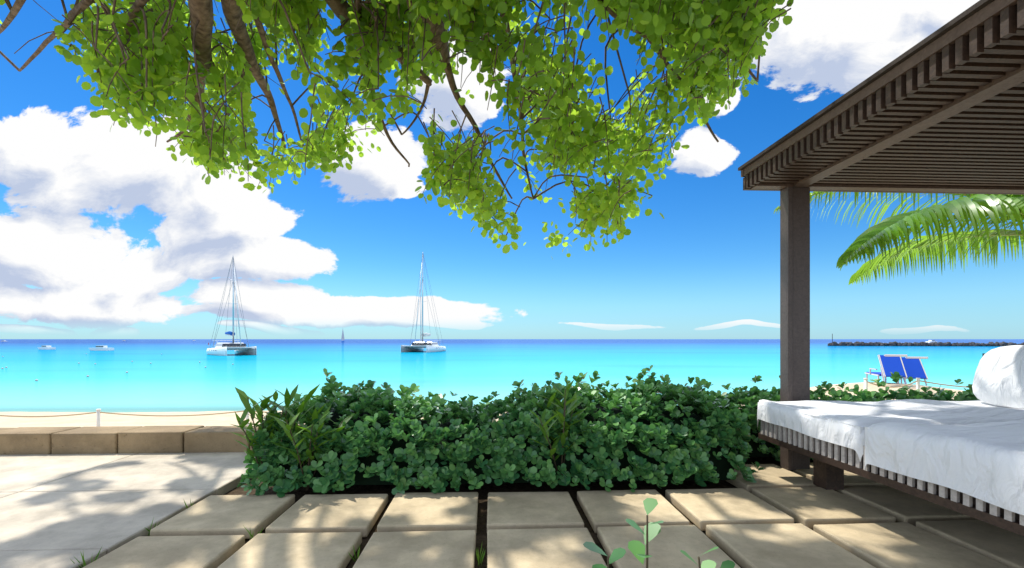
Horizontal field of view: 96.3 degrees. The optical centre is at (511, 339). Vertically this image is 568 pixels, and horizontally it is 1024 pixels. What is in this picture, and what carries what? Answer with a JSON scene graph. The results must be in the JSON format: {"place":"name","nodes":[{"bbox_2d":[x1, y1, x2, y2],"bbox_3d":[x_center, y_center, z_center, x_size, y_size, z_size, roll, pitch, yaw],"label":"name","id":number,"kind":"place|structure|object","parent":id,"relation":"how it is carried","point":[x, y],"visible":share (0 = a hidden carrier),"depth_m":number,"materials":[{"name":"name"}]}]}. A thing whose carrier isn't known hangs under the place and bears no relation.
{"place":"outdoors","nodes":[
{"label":"outdoors","id":0,"kind":"place"},
{"bbox_2d":[0,382,962,427],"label":"beach sand","id":1,"kind":"structure","parent":0,"point":[89,420],"depth_m":10.81,"materials":[{"name":"beige sand"}]},
{"bbox_2d":[0,408,266,425],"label":"rope fence","id":2,"kind":"object","parent":1,"relation":"on","point":[98,412],"visible":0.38,"depth_m":7.51,"materials":[{"name":"beige fabric"}]},
{"bbox_2d":[865,354,907,383],"bbox_3d":[12.415,0.996,15.269,0.670,1.021,1.632,0,0,19],"label":"beach chair","id":3,"kind":"object","parent":1,"relation":"on","point":[892,363],"visible":0.77,"depth_m":14.75,"materials":[{"name":"blue fabric"}]},
{"bbox_2d":[774,192,1023,285],"bbox_3d":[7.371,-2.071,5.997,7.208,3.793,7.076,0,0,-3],"label":"palm fronds","id":4,"kind":"object","parent":1,"relation":"on","point":[997,209],"visible":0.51,"depth_m":5.98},
{"bbox_2d":[901,357,927,385],"bbox_3d":[13.269,1.075,15.553,0.670,1.021,1.632,0,0,15],"label":"beach chair","id":5,"kind":"object","parent":1,"relation":"on","point":[914,368],"visible":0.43,"depth_m":14.94,"materials":[{"name":"blue fabric"}]},
{"bbox_2d":[863,378,967,390],"bbox_3d":[7.997,1.281,8.273,4.477,1.270,0.818,0,0,-8],"label":"rope fence","id":6,"kind":"object","parent":1,"relation":"on","point":[917,381],"visible":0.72,"depth_m":8.48,"materials":[{"name":"beige fabric"}]},
{"bbox_2d":[0,339,1023,412],"bbox_3d":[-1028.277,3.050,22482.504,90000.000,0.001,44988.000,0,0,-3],"label":"sea","id":7,"kind":"structure","parent":0,"point":[175,376],"depth_m":51.08,"materials":[{"name":"liquid"}]},
{"bbox_2d":[38,345,55,349],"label":"boat","id":8,"kind":"object","parent":7,"relation":"on","point":[48,347],"visible":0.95,"depth_m":135.20,"materials":[{"name":"white"}]},
{"bbox_2d":[89,346,113,350],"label":"boat","id":9,"kind":"object","parent":7,"relation":"on","point":[101,348],"visible":0.98,"depth_m":122.33,"materials":[{"name":"white"}]},
{"bbox_2d":[1,353,233,380],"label":"buoys","id":10,"kind":"object","parent":7,"relation":"on","point":[88,375],"visible":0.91,"depth_m":48.51,"materials":[{"name":"grey"}]},
{"bbox_2d":[206,257,256,355],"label":"catamaran","id":11,"kind":"object","parent":7,"relation":"on","point":[220,349],"visible":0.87,"depth_m":88.67,"materials":[{"name":"white"}]},
{"bbox_2d":[401,254,445,351],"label":"catamaran","id":12,"kind":"object","parent":7,"relation":"on","point":[428,346],"visible":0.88,"depth_m":110.99,"materials":[{"name":"white"}]},
{"bbox_2d":[828,334,1023,345],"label":"breakwater boulders","id":13,"kind":"object","parent":7,"relation":"on","point":[895,343],"visible":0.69,"depth_m":199.06,"materials":[{"name":"grey stone"}]},
{"bbox_2d":[0,0,1023,338],"label":"sky","id":14,"kind":"structure","parent":0,"point":[104,234],"materials":[{"name":"blue"}]},
{"bbox_2d":[224,457,896,567],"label":"terrace earth","id":15,"kind":"structure","parent":0,"point":[484,490],"depth_m":3.71,"materials":[{"name":"soil"}]},
{"bbox_2d":[0,452,252,567],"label":"concrete patio","id":16,"kind":"structure","parent":15,"relation":"on","point":[60,510],"depth_m":3.35,"materials":[{"name":"white concrete"}]},
{"bbox_2d":[0,425,281,454],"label":"low stone wall","id":17,"kind":"structure","parent":15,"relation":"on","point":[108,440],"depth_m":4.64,"materials":[{"name":"beige stone"}]},
{"bbox_2d":[231,384,319,467],"bbox_3d":[-1.815,0.745,3.604,0.697,0.814,0.644,0,0,-3],"label":"croton shrub","id":18,"kind":"object","parent":15,"relation":"on","point":[264,404],"depth_m":3.54,"materials":[{"name":"green plant"}]},
{"bbox_2d":[268,404,354,490],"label":"croton shrub left leaves","id":19,"kind":"object","parent":15,"relation":"on","point":[303,427],"depth_m":3.44,"materials":[{"name":"green plant"}]},
{"bbox_2d":[0,0,790,241],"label":"tree branches","id":20,"kind":"object","parent":15,"relation":"on","point":[201,18],"visible":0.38,"depth_m":4.46,"materials":[{"name":"brown plant"}]},
{"bbox_2d":[0,0,793,258],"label":"shade tree leaves","id":21,"kind":"object","parent":20,"relation":"on","point":[650,23],"visible":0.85,"depth_m":4.29,"materials":[{"name":"green plant"}]},
{"bbox_2d":[237,365,763,497],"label":"hedge shrubs","id":22,"kind":"object","parent":15,"relation":"on","point":[721,427],"depth_m":3.59,"materials":[{"name":"green plant"}]},
{"bbox_2d":[83,462,1023,567],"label":"paving stones","id":23,"kind":"object","parent":15,"relation":"on","point":[749,524],"visible":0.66,"depth_m":2.75,"materials":[{"name":"beige stone"}]},
{"bbox_2d":[72,500,484,567],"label":"grass tufts","id":24,"kind":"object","parent":23,"relation":"on","point":[250,535],"depth_m":2.46,"materials":[{"name":"green plant"}]},
{"bbox_2d":[583,498,734,567],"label":"sprig","id":25,"kind":"object","parent":23,"relation":"on","point":[636,548],"depth_m":1.41,"materials":[{"name":"green plant"}]},
{"bbox_2d":[780,187,809,470],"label":"cabana posts","id":26,"kind":"object","parent":23,"relation":"on","point":[794,293],"visible":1,"depth_m":4.03,"materials":[{"name":"wood"}]},
{"bbox_2d":[738,0,1023,194],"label":"pergola roof","id":27,"kind":"structure","parent":26,"relation":"on","point":[940,110],"depth_m":2.98,"materials":[{"name":"brown wood"}]},
{"bbox_2d":[758,420,1023,535],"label":"daybed frame","id":28,"kind":"object","parent":23,"relation":"on","point":[832,462],"visible":0.31,"depth_m":2.83,"materials":[{"name":"wood"}]},
{"bbox_2d":[757,399,1023,460],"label":"mattress","id":29,"kind":"object","parent":28,"relation":"on","point":[843,423],"visible":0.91,"depth_m":3.30,"materials":[{"name":"white fabric"}]},
{"bbox_2d":[972,345,1023,408],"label":"pillow","id":30,"kind":"object","parent":29,"relation":"on","point":[998,380],"visible":1,"depth_m":3.57,"materials":[{"name":"white fabric"}]},
{"bbox_2d":[865,422,1023,514],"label":"draped sheet","id":31,"kind":"object","parent":28,"relation":"on","point":[984,461],"visible":1,"depth_m":2.33,"materials":[{"name":"white fabric"}]},
{"bbox_2d":[528,380,588,479],"bbox_3d":[0.353,0.731,3.563,0.514,0.842,0.627,0,0,-3],"label":"leafy plant","id":32,"kind":"object","parent":15,"relation":"on","point":[573,405],"depth_m":3.54,"materials":[{"name":"green plant"}]},
{"bbox_2d":[683,372,978,460],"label":"hedge shrubs","id":33,"kind":"object","parent":15,"relation":"on","point":[749,399],"depth_m":4.50,"materials":[{"name":"green plant"}]}
]}

